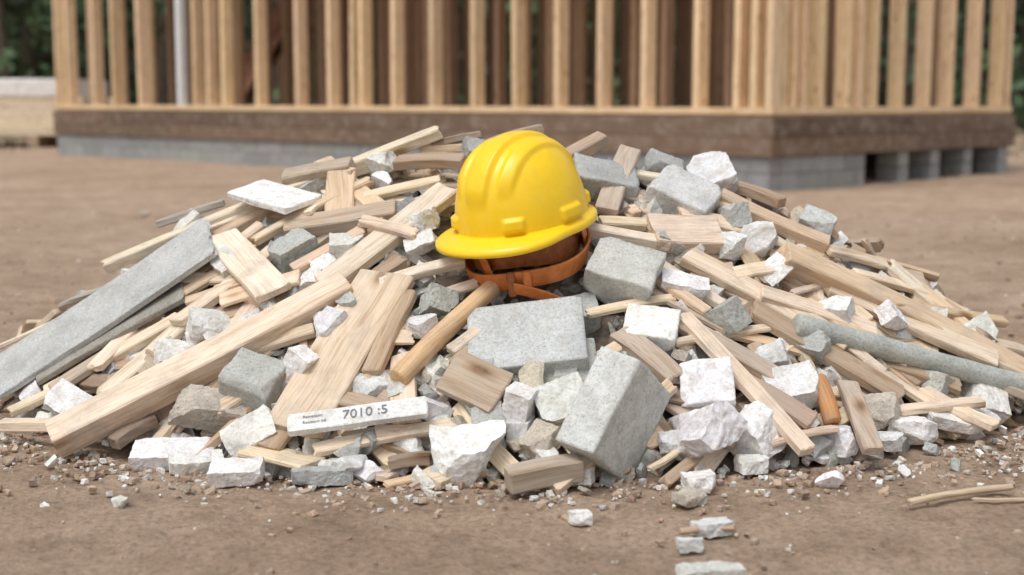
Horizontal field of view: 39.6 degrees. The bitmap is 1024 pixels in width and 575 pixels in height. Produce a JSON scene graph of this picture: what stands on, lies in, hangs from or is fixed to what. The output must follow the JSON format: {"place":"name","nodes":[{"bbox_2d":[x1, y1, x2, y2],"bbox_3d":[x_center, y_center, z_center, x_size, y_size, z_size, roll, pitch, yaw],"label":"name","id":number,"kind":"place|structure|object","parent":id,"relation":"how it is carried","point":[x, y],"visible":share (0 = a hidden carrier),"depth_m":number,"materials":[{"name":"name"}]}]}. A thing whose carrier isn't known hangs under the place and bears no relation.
{"place":"outdoors","nodes":[
{"label":"outdoors","id":0,"kind":"place"},
{"bbox_2d":[0,418,49,431],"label":"wooden plank","id":1,"kind":"object","parent":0,"point":[22,424],"visible":0.38,"depth_m":2.59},
{"bbox_2d":[0,124,1023,574],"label":"ground","id":2,"kind":"structure","parent":0,"point":[150,530],"depth_m":2.22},
{"bbox_2d":[0,79,111,146],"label":"lumber stack","id":3,"kind":"object","parent":2,"relation":"on","point":[35,121],"visible":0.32,"depth_m":18.98,"materials":[{"name":"wood"}]},
{"bbox_2d":[128,436,218,471],"bbox_3d":[-0.579,0.285,2.438,0.143,0.051,0.068,0,7,0],"label":"plaster chunk","id":4,"kind":"object","parent":2,"relation":"on","point":[148,452],"visible":0.78,"depth_m":2.42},
{"bbox_2d":[168,449,223,475],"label":"plaster chunk","id":5,"kind":"object","parent":2,"relation":"on","point":[188,462],"visible":0.84,"depth_m":2.39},
{"bbox_2d":[207,457,265,487],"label":"plaster chunk","id":6,"kind":"object","parent":2,"relation":"on","point":[237,471],"visible":0.98,"depth_m":2.32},
{"bbox_2d":[291,465,353,485],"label":"concrete chunk","id":7,"kind":"object","parent":2,"relation":"on","point":[315,475],"visible":0.99,"depth_m":2.31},
{"bbox_2d":[0,155,1023,494],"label":"rubble pile","id":8,"kind":"object","parent":2,"relation":"on","point":[368,465],"visible":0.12,"depth_m":2.58,"materials":[{"name":"concrete"}]},
{"bbox_2d":[44,378,92,414],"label":"plaster chunk","id":9,"kind":"object","parent":8,"relation":"on","point":[62,395],"visible":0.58,"depth_m":2.68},
{"bbox_2d":[0,218,217,399],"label":"cement sheet","id":10,"kind":"object","parent":8,"relation":"on","point":[124,295],"visible":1,"depth_m":2.83,"materials":[{"name":"concrete"}]},
{"bbox_2d":[43,312,175,389],"bbox_3d":[-0.772,0.132,2.748,0.278,0.171,0.033,0,7,1],"label":"wooden plank","id":11,"kind":"object","parent":8,"relation":"on","point":[141,339],"visible":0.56,"depth_m":2.73,"materials":[{"name":"brown wood"}]},
{"bbox_2d":[36,282,186,384],"bbox_3d":[-0.793,0.079,2.808,0.313,0.210,0.106,0,7,-3],"label":"cement sheet","id":12,"kind":"object","parent":8,"relation":"on","point":[171,298],"visible":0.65,"depth_m":2.77,"materials":[{"name":"concrete"}]},
{"bbox_2d":[87,329,137,370],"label":"wooden plank","id":13,"kind":"object","parent":8,"relation":"on","point":[103,359],"visible":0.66,"depth_m":2.73,"materials":[{"name":"brown wood"}]},
{"bbox_2d":[108,414,158,449],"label":"wooden plank","id":14,"kind":"object","parent":8,"relation":"on","point":[120,438],"visible":1,"depth_m":2.50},
{"bbox_2d":[96,325,185,393],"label":"wooden plank","id":15,"kind":"object","parent":8,"relation":"on","point":[131,368],"visible":0.37,"depth_m":2.68,"materials":[{"name":"brown wood"}]},
{"bbox_2d":[153,338,190,364],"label":"plaster chunk","id":16,"kind":"object","parent":8,"relation":"on","point":[164,349],"visible":0.43,"depth_m":2.64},
{"bbox_2d":[44,271,352,457],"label":"wooden beam","id":17,"kind":"structure","parent":8,"relation":"on","point":[97,417],"depth_m":2.54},
{"bbox_2d":[167,385,245,432],"bbox_3d":[-0.536,0.220,2.514,0.139,0.094,0.078,0,7,0],"label":"concrete chunk","id":18,"kind":"object","parent":8,"relation":"on","point":[196,406],"visible":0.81,"depth_m":2.49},
{"bbox_2d":[185,307,231,340],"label":"plaster chunk","id":19,"kind":"object","parent":8,"relation":"on","point":[200,322],"visible":0.77,"depth_m":2.67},
{"bbox_2d":[169,245,271,326],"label":"wooden plank","id":20,"kind":"object","parent":8,"relation":"on","point":[209,299],"visible":0.56,"depth_m":2.73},
{"bbox_2d":[211,207,275,235],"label":"wooden plank","id":21,"kind":"object","parent":8,"relation":"on","point":[242,223],"visible":0.32,"depth_m":2.92,"materials":[{"name":"brown wood"}]},
{"bbox_2d":[220,405,277,457],"bbox_3d":[-0.447,0.250,2.451,0.112,0.096,0.069,0,7,0],"label":"plaster chunk","id":22,"kind":"object","parent":8,"relation":"on","point":[253,427],"visible":0.84,"depth_m":2.43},
{"bbox_2d":[218,346,284,408],"bbox_3d":[-0.457,0.166,2.529,0.123,0.117,0.113,0,7,0],"label":"concrete block","id":23,"kind":"object","parent":8,"relation":"on","point":[250,377],"depth_m":2.50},
{"bbox_2d":[212,228,291,303],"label":"wooden plank","id":24,"kind":"object","parent":8,"relation":"on","point":[255,273],"visible":0.95,"depth_m":2.74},
{"bbox_2d":[219,269,300,307],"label":"wooden plank","id":25,"kind":"object","parent":8,"relation":"on","point":[239,294],"visible":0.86,"depth_m":2.71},
{"bbox_2d":[101,126,442,272],"bbox_3d":[-0.500,-0.184,2.963,0.713,0.304,0.034,-1,7,-4],"label":"wooden plank","id":26,"kind":"object","parent":8,"relation":"on","point":[401,146],"visible":0.64,"depth_m":2.95,"materials":[{"name":"brown wood"}]},
{"bbox_2d":[227,179,321,214],"bbox_3d":[-0.485,-0.186,2.901,0.187,0.060,0.100,6,10,40],"label":"plaster tile","id":27,"kind":"object","parent":8,"relation":"on","point":[275,197],"visible":1,"depth_m":2.88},
{"bbox_2d":[237,446,325,468],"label":"wooden plank","id":28,"kind":"object","parent":8,"relation":"on","point":[285,457],"visible":0.91,"depth_m":2.37,"materials":[{"name":"brown wood"}]},
{"bbox_2d":[258,323,315,352],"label":"wooden plank","id":29,"kind":"object","parent":8,"relation":"on","point":[298,334],"visible":0.56,"depth_m":2.58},
{"bbox_2d":[269,229,317,273],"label":"concrete chunk","id":30,"kind":"object","parent":8,"relation":"on","point":[286,250],"visible":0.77,"depth_m":2.76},
{"bbox_2d":[281,344,319,393],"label":"plaster chunk","id":31,"kind":"object","parent":8,"relation":"on","point":[300,359],"visible":0.53,"depth_m":2.50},
{"bbox_2d":[250,176,373,245],"bbox_3d":[-0.401,-0.155,2.863,0.239,0.133,0.114,0,7,0],"label":"wooden stick","id":32,"kind":"object","parent":8,"relation":"on","point":[266,234],"visible":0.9,"depth_m":2.84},
{"bbox_2d":[281,156,354,184],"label":"wooden plank","id":33,"kind":"object","parent":8,"relation":"on","point":[300,173],"visible":0.99,"depth_m":2.94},
{"bbox_2d":[314,305,347,337],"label":"plaster chunk","id":34,"kind":"object","parent":8,"relation":"on","point":[328,319],"visible":0.68,"depth_m":2.58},
{"bbox_2d":[283,199,396,235],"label":"wooden plank","id":35,"kind":"object","parent":8,"relation":"on","point":[321,223],"visible":0.78,"depth_m":2.81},
{"bbox_2d":[325,167,356,210],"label":"wooden plank","id":36,"kind":"object","parent":8,"relation":"on","point":[340,181],"visible":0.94,"depth_m":2.88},
{"bbox_2d":[270,269,414,438],"bbox_3d":[-0.301,0.111,2.540,0.242,0.255,0.327,0,7,0],"label":"wooden plank","id":37,"kind":"object","parent":8,"relation":"on","point":[334,371],"visible":0.81,"depth_m":2.52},
{"bbox_2d":[329,232,363,258],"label":"plaster chunk","id":38,"kind":"object","parent":8,"relation":"on","point":[340,243],"visible":0.59,"depth_m":2.73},
{"bbox_2d":[287,396,428,436],"bbox_3d":[-0.258,0.215,2.378,0.238,0.065,0.040,0,7,0],"label":"labelled lath","id":39,"kind":"object","parent":8,"relation":"on","point":[342,418],"visible":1,"depth_m":2.37,"materials":[{"name":"paint"}]},
{"bbox_2d":[351,374,388,396],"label":"plaster chunk","id":40,"kind":"object","parent":8,"relation":"on","point":[375,385],"visible":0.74,"depth_m":2.47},
{"bbox_2d":[364,151,396,176],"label":"plaster chunk","id":41,"kind":"object","parent":8,"relation":"on","point":[380,161],"visible":0.78,"depth_m":2.93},
{"bbox_2d":[392,152,466,170],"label":"wooden plank","id":42,"kind":"object","parent":41,"relation":"on","point":[448,160],"visible":0.87,"depth_m":2.91,"materials":[{"name":"brown wood"}]},
{"bbox_2d":[312,418,451,456],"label":"wooden plank","id":43,"kind":"object","parent":8,"relation":"on","point":[327,447],"visible":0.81,"depth_m":2.38,"materials":[{"name":"brown wood"}]},
{"bbox_2d":[314,182,456,282],"bbox_3d":[-0.239,-0.100,2.745,0.265,0.195,0.236,0,7,0],"label":"wooden plank","id":44,"kind":"object","parent":8,"relation":"on","point":[371,249],"visible":0.76,"depth_m":2.72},
{"bbox_2d":[358,214,417,239],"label":"wooden plank","id":45,"kind":"object","parent":8,"relation":"on","point":[389,227],"visible":1,"depth_m":2.74,"materials":[{"name":"brown wood"}]},
{"bbox_2d":[361,289,416,375],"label":"wooden plank","id":46,"kind":"object","parent":8,"relation":"on","point":[379,354],"visible":0.99,"depth_m":2.53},
{"bbox_2d":[363,175,440,198],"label":"wooden plank","id":47,"kind":"object","parent":8,"relation":"on","point":[405,187],"visible":0.96,"depth_m":2.86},
{"bbox_2d":[387,451,431,470],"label":"wooden plank","id":48,"kind":"object","parent":8,"relation":"on","point":[406,460],"visible":0.97,"depth_m":2.34,"materials":[{"name":"brown wood"}]},
{"bbox_2d":[403,228,436,256],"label":"plaster chunk","id":49,"kind":"object","parent":8,"relation":"on","point":[424,241],"visible":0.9,"depth_m":2.71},
{"bbox_2d":[379,257,465,283],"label":"wooden plank","id":50,"kind":"object","parent":8,"relation":"on","point":[432,268],"visible":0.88,"depth_m":2.65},
{"bbox_2d":[418,281,458,318],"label":"concrete chunk","id":51,"kind":"object","parent":8,"relation":"on","point":[439,301],"visible":0.98,"depth_m":2.59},
{"bbox_2d":[389,281,499,384],"bbox_3d":[-0.117,0.080,2.542,0.192,0.167,0.205,0,7,0],"label":"wooden handle","id":52,"kind":"object","parent":8,"relation":"on","point":[423,352],"visible":0.98,"depth_m":2.52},
{"bbox_2d":[429,417,503,487],"bbox_3d":[-0.075,0.275,2.351,0.125,0.113,0.116,0,7,0],"label":"plaster chunk","id":53,"kind":"object","parent":8,"relation":"on","point":[462,452],"visible":0.94,"depth_m":2.32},
{"bbox_2d":[436,350,513,413],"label":"plywood square","id":54,"kind":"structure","parent":8,"relation":"on","point":[468,379],"depth_m":2.43,"materials":[{"name":"brown wood"}]},
{"bbox_2d":[435,130,597,299],"bbox_3d":[0.011,-0.134,2.682,0.264,0.316,0.340,5,21,38],"label":"hard hat","id":55,"kind":"object","parent":8,"relation":"on","point":[523,199],"visible":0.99,"depth_m":2.59,"materials":[{"name":"plastic"}]},
{"bbox_2d":[501,380,538,434],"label":"plaster chunk","id":56,"kind":"object","parent":8,"relation":"on","point":[518,403],"visible":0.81,"depth_m":2.38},
{"bbox_2d":[467,296,589,379],"bbox_3d":[0.027,0.093,2.525,0.217,0.146,0.150,0,7,0],"label":"concrete block","id":57,"kind":"object","parent":8,"relation":"on","point":[514,338],"depth_m":2.51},
{"bbox_2d":[517,419,560,459],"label":"concrete chunk","id":58,"kind":"object","parent":8,"relation":"on","point":[537,434],"visible":0.83,"depth_m":2.35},
{"bbox_2d":[535,372,581,423],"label":"plaster chunk","id":59,"kind":"object","parent":8,"relation":"on","point":[555,400],"visible":0.63,"depth_m":2.40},
{"bbox_2d":[566,131,608,155],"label":"wooden plank","id":60,"kind":"object","parent":8,"relation":"on","point":[593,143],"visible":0.64,"depth_m":2.96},
{"bbox_2d":[572,152,637,201],"bbox_3d":[0.186,-0.218,2.883,0.142,0.110,0.100,-2,8,-12],"label":"concrete block","id":61,"kind":"object","parent":8,"relation":"on","point":[596,174],"depth_m":2.86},
{"bbox_2d":[555,347,671,480],"bbox_3d":[0.170,0.213,2.344,0.201,0.234,0.205,0,7,0],"label":"concrete block","id":62,"kind":"object","parent":8,"relation":"on","point":[614,415],"depth_m":2.30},
{"bbox_2d":[595,144,640,215],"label":"wooden plank","id":63,"kind":"object","parent":8,"relation":"on","point":[611,198],"visible":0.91,"depth_m":2.83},
{"bbox_2d":[582,237,665,312],"bbox_3d":[0.209,-0.023,2.654,0.149,0.138,0.131,2,8,13],"label":"concrete block","id":64,"kind":"object","parent":8,"relation":"on","point":[617,270],"depth_m":2.62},
{"bbox_2d":[579,223,670,250],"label":"wooden plank","id":65,"kind":"object","parent":8,"relation":"on","point":[644,239],"visible":0.62,"depth_m":2.74,"materials":[{"name":"brown wood"}]},
{"bbox_2d":[585,294,676,317],"bbox_3d":[0.218,0.034,2.602,0.173,0.036,0.080,0,7,0],"label":"wooden stick","id":66,"kind":"object","parent":8,"relation":"on","point":[616,307],"visible":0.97,"depth_m":2.59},
{"bbox_2d":[609,328,682,383],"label":"wooden plank","id":67,"kind":"object","parent":8,"relation":"on","point":[660,364],"visible":0.94,"depth_m":2.50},
{"bbox_2d":[622,303,680,352],"bbox_3d":[0.252,0.073,2.566,0.103,0.081,0.086,2,8,12],"label":"plaster chunk","id":68,"kind":"object","parent":8,"relation":"on","point":[658,326],"visible":0.85,"depth_m":2.55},
{"bbox_2d":[644,148,684,172],"bbox_3d":[0.319,-0.249,2.986,0.083,0.088,0.086,0,7,0],"label":"concrete block","id":69,"kind":"object","parent":8,"relation":"on","point":[656,160],"depth_m":2.96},
{"bbox_2d":[644,165,721,214],"bbox_3d":[0.342,-0.183,2.883,0.164,0.126,0.155,0,7,0],"label":"concrete block","id":70,"kind":"object","parent":8,"relation":"on","point":[672,188],"depth_m":2.85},
{"bbox_2d":[659,268,710,301],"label":"plaster chunk","id":71,"kind":"object","parent":8,"relation":"on","point":[698,286],"visible":0.86,"depth_m":2.64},
{"bbox_2d":[646,213,724,253],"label":"wooden plank","id":72,"kind":"object","parent":8,"relation":"on","point":[688,231],"visible":0.95,"depth_m":2.77,"materials":[{"name":"brown wood"}]},
{"bbox_2d":[666,398,741,462],"bbox_3d":[0.309,0.240,2.393,0.117,0.118,0.130,-7,10,-42],"label":"plaster chunk","id":73,"kind":"object","parent":8,"relation":"on","point":[715,425],"visible":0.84,"depth_m":2.36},
{"bbox_2d":[679,356,735,408],"bbox_3d":[0.340,0.168,2.482,0.099,0.099,0.089,0,7,0],"label":"plaster chunk","id":74,"kind":"object","parent":8,"relation":"on","point":[702,382],"visible":0.87,"depth_m":2.46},
{"bbox_2d":[686,151,738,193],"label":"plaster chunk","id":75,"kind":"object","parent":8,"relation":"on","point":[718,168],"visible":0.66,"depth_m":2.96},
{"bbox_2d":[702,296,751,337],"bbox_3d":[0.386,0.059,2.617,0.078,0.088,0.095,-7,10,-41],"label":"concrete block","id":76,"kind":"object","parent":8,"relation":"on","point":[730,316],"depth_m":2.58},
{"bbox_2d":[679,322,776,378],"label":"wooden plank","id":77,"kind":"object","parent":8,"relation":"on","point":[753,363],"visible":0.6,"depth_m":2.55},
{"bbox_2d":[719,231,745,260],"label":"plaster chunk","id":78,"kind":"object","parent":8,"relation":"on","point":[732,247],"visible":0.94,"depth_m":2.77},
{"bbox_2d":[718,201,753,227],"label":"concrete chunk","id":79,"kind":"object","parent":8,"relation":"on","point":[736,214],"visible":0.66,"depth_m":2.84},
{"bbox_2d":[680,312,814,456],"bbox_3d":[0.405,0.165,2.496,0.214,0.210,0.258,0,7,0],"label":"wooden plank","id":80,"kind":"object","parent":8,"relation":"on","point":[800,443],"visible":0.86,"depth_m":2.47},
{"bbox_2d":[739,219,778,263],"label":"plaster chunk","id":81,"kind":"object","parent":8,"relation":"on","point":[761,238],"visible":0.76,"depth_m":2.81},
{"bbox_2d":[734,402,785,460],"bbox_3d":[0.417,0.252,2.427,0.081,0.103,0.097,7,10,41],"label":"plaster chunk","id":82,"kind":"object","parent":8,"relation":"on","point":[759,433],"visible":0.79,"depth_m":2.41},
{"bbox_2d":[736,180,786,208],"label":"wooden plank","id":83,"kind":"object","parent":8,"relation":"on","point":[771,198],"visible":0.55,"depth_m":2.95,"materials":[{"name":"brown wood"}]},
{"bbox_2d":[679,248,846,349],"bbox_3d":[0.479,0.025,2.699,0.319,0.190,0.126,0,7,0],"label":"wooden plank","id":84,"kind":"object","parent":8,"relation":"on","point":[713,269],"visible":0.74,"depth_m":2.71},
{"bbox_2d":[755,338,791,365],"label":"plaster chunk","id":85,"kind":"object","parent":8,"relation":"on","point":[774,352],"visible":0.62,"depth_m":2.56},
{"bbox_2d":[733,375,816,428],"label":"wooden plank","id":86,"kind":"object","parent":8,"relation":"on","point":[800,413],"visible":0.6,"depth_m":2.46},
{"bbox_2d":[720,189,830,252],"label":"wooden plank","id":87,"kind":"object","parent":8,"relation":"on","point":[787,228],"visible":0.77,"depth_m":2.90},
{"bbox_2d":[760,360,819,407],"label":"plaster chunk","id":88,"kind":"object","parent":8,"relation":"on","point":[798,381],"visible":0.69,"depth_m":2.52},
{"bbox_2d":[795,330,832,364],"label":"concrete chunk","id":89,"kind":"object","parent":8,"relation":"on","point":[818,344],"visible":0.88,"depth_m":2.62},
{"bbox_2d":[798,204,837,235],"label":"concrete chunk","id":90,"kind":"object","parent":8,"relation":"on","point":[817,219],"visible":0.73,"depth_m":2.96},
{"bbox_2d":[759,285,877,334],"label":"wooden plank","id":91,"kind":"object","parent":8,"relation":"on","point":[772,295],"visible":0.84,"depth_m":2.70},
{"bbox_2d":[750,299,904,404],"bbox_3d":[0.583,0.120,2.640,0.288,0.184,0.114,0,7,0],"label":"wooden plank","id":92,"kind":"object","parent":8,"relation":"on","point":[864,375],"visible":0.87,"depth_m":2.63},
{"bbox_2d":[816,373,840,425],"bbox_3d":[0.554,0.199,2.517,0.048,0.088,0.081,0,7,0],"label":"wooden dowel","id":93,"kind":"object","parent":8,"relation":"on","point":[828,407],"visible":0.83,"depth_m":2.50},
{"bbox_2d":[827,424,858,456],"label":"plaster chunk","id":94,"kind":"object","parent":8,"relation":"on","point":[845,444],"visible":0.66,"depth_m":2.45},
{"bbox_2d":[826,244,888,270],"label":"wooden plank","id":95,"kind":"object","parent":8,"relation":"on","point":[835,251],"visible":1,"depth_m":2.92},
{"bbox_2d":[837,380,883,454],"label":"wooden plank","id":96,"kind":"object","parent":8,"relation":"on","point":[868,438],"visible":1,"depth_m":2.48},
{"bbox_2d":[864,393,899,430],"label":"concrete chunk","id":97,"kind":"object","parent":8,"relation":"on","point":[884,410],"visible":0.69,"depth_m":2.56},
{"bbox_2d":[873,300,908,329],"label":"plaster chunk","id":98,"kind":"object","parent":8,"relation":"on","point":[888,314],"visible":1,"depth_m":2.75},
{"bbox_2d":[774,242,1023,371],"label":"wooden beam","id":99,"kind":"structure","parent":8,"relation":"on","point":[809,267],"depth_m":2.79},
{"bbox_2d":[852,268,945,299],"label":"wooden plank","id":100,"kind":"object","parent":8,"relation":"on","point":[891,282],"visible":0.66,"depth_m":2.91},
{"bbox_2d":[791,313,1023,389],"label":"concrete pipe","id":101,"kind":"object","parent":8,"relation":"on","point":[901,352],"visible":0.91,"depth_m":2.69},
{"bbox_2d":[887,415,937,445],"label":"plaster chunk","id":102,"kind":"object","parent":8,"relation":"on","point":[919,430],"visible":0.77,"depth_m":2.54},
{"bbox_2d":[827,287,998,367],"bbox_3d":[0.790,0.071,2.802,0.349,0.183,0.047,0,7,0],"label":"wooden plank","id":103,"kind":"object","parent":8,"relation":"on","point":[953,342],"visible":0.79,"depth_m":2.79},
{"bbox_2d":[898,396,985,415],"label":"wooden plank","id":104,"kind":"object","parent":8,"relation":"on","point":[926,407],"visible":0.86,"depth_m":2.62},
{"bbox_2d":[891,297,1008,327],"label":"wooden plank","id":105,"kind":"object","parent":8,"relation":"on","point":[1000,321],"visible":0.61,"depth_m":2.93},
{"bbox_2d":[921,412,981,434],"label":"plaster chunk","id":106,"kind":"object","parent":8,"relation":"on","point":[946,421],"visible":0.59,"depth_m":2.61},
{"bbox_2d":[918,386,999,431],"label":"wooden plank","id":107,"kind":"object","parent":8,"relation":"on","point":[977,418],"visible":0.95,"depth_m":2.62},
{"bbox_2d":[961,381,1011,429],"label":"plaster chunk","id":108,"kind":"object","parent":8,"relation":"on","point":[995,398],"visible":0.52,"depth_m":2.73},
{"bbox_2d":[0,0,1023,130],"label":"distant trees","id":109,"kind":"object","parent":2,"relation":"on","point":[26,40],"visible":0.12,"depth_m":28.90,"materials":[{"name":"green plant"}]},
{"bbox_2d":[52,0,1014,191],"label":"wooden house frame","id":110,"kind":"object","parent":2,"relation":"on","point":[760,102],"visible":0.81,"depth_m":12.17,"materials":[{"name":"brown wood"}]},
{"bbox_2d":[504,453,583,494],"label":"wooden beam","id":111,"kind":"structure","parent":2,"relation":"on","point":[533,474],"depth_m":2.26,"materials":[{"name":"brown wood"}]},
{"bbox_2d":[671,486,706,507],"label":"concrete chunk","id":112,"kind":"object","parent":2,"relation":"on","point":[689,497],"visible":1,"depth_m":2.20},
{"bbox_2d":[679,469,715,493],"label":"plaster chunk","id":113,"kind":"object","parent":2,"relation":"on","point":[704,480],"visible":0.85,"depth_m":2.28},
{"bbox_2d":[675,561,745,574],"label":"concrete chunk","id":114,"kind":"object","parent":2,"relation":"on","point":[711,568],"visible":1,"depth_m":1.86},
{"bbox_2d":[689,516,734,537],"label":"plaster chunk","id":115,"kind":"object","parent":2,"relation":"on","point":[708,527],"visible":0.94,"depth_m":2.05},
{"bbox_2d":[734,453,768,474],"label":"plaster chunk","id":116,"kind":"object","parent":2,"relation":"on","point":[749,464],"visible":1,"depth_m":2.37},
{"bbox_2d":[907,484,1013,505],"bbox_3d":[0.704,0.323,2.230,0.211,0.015,0.014,-3,8,-23],"label":"wooden branch","id":117,"kind":"object","parent":2,"relation":"on","point":[956,493],"visible":1,"depth_m":2.23,"materials":[{"name":"brown wood"}]},
{"bbox_2d":[0,211,1023,574],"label":"gravel","id":118,"kind":"structure","parent":0,"point":[452,489],"depth_m":2.33,"materials":[{"name":"gravel"}]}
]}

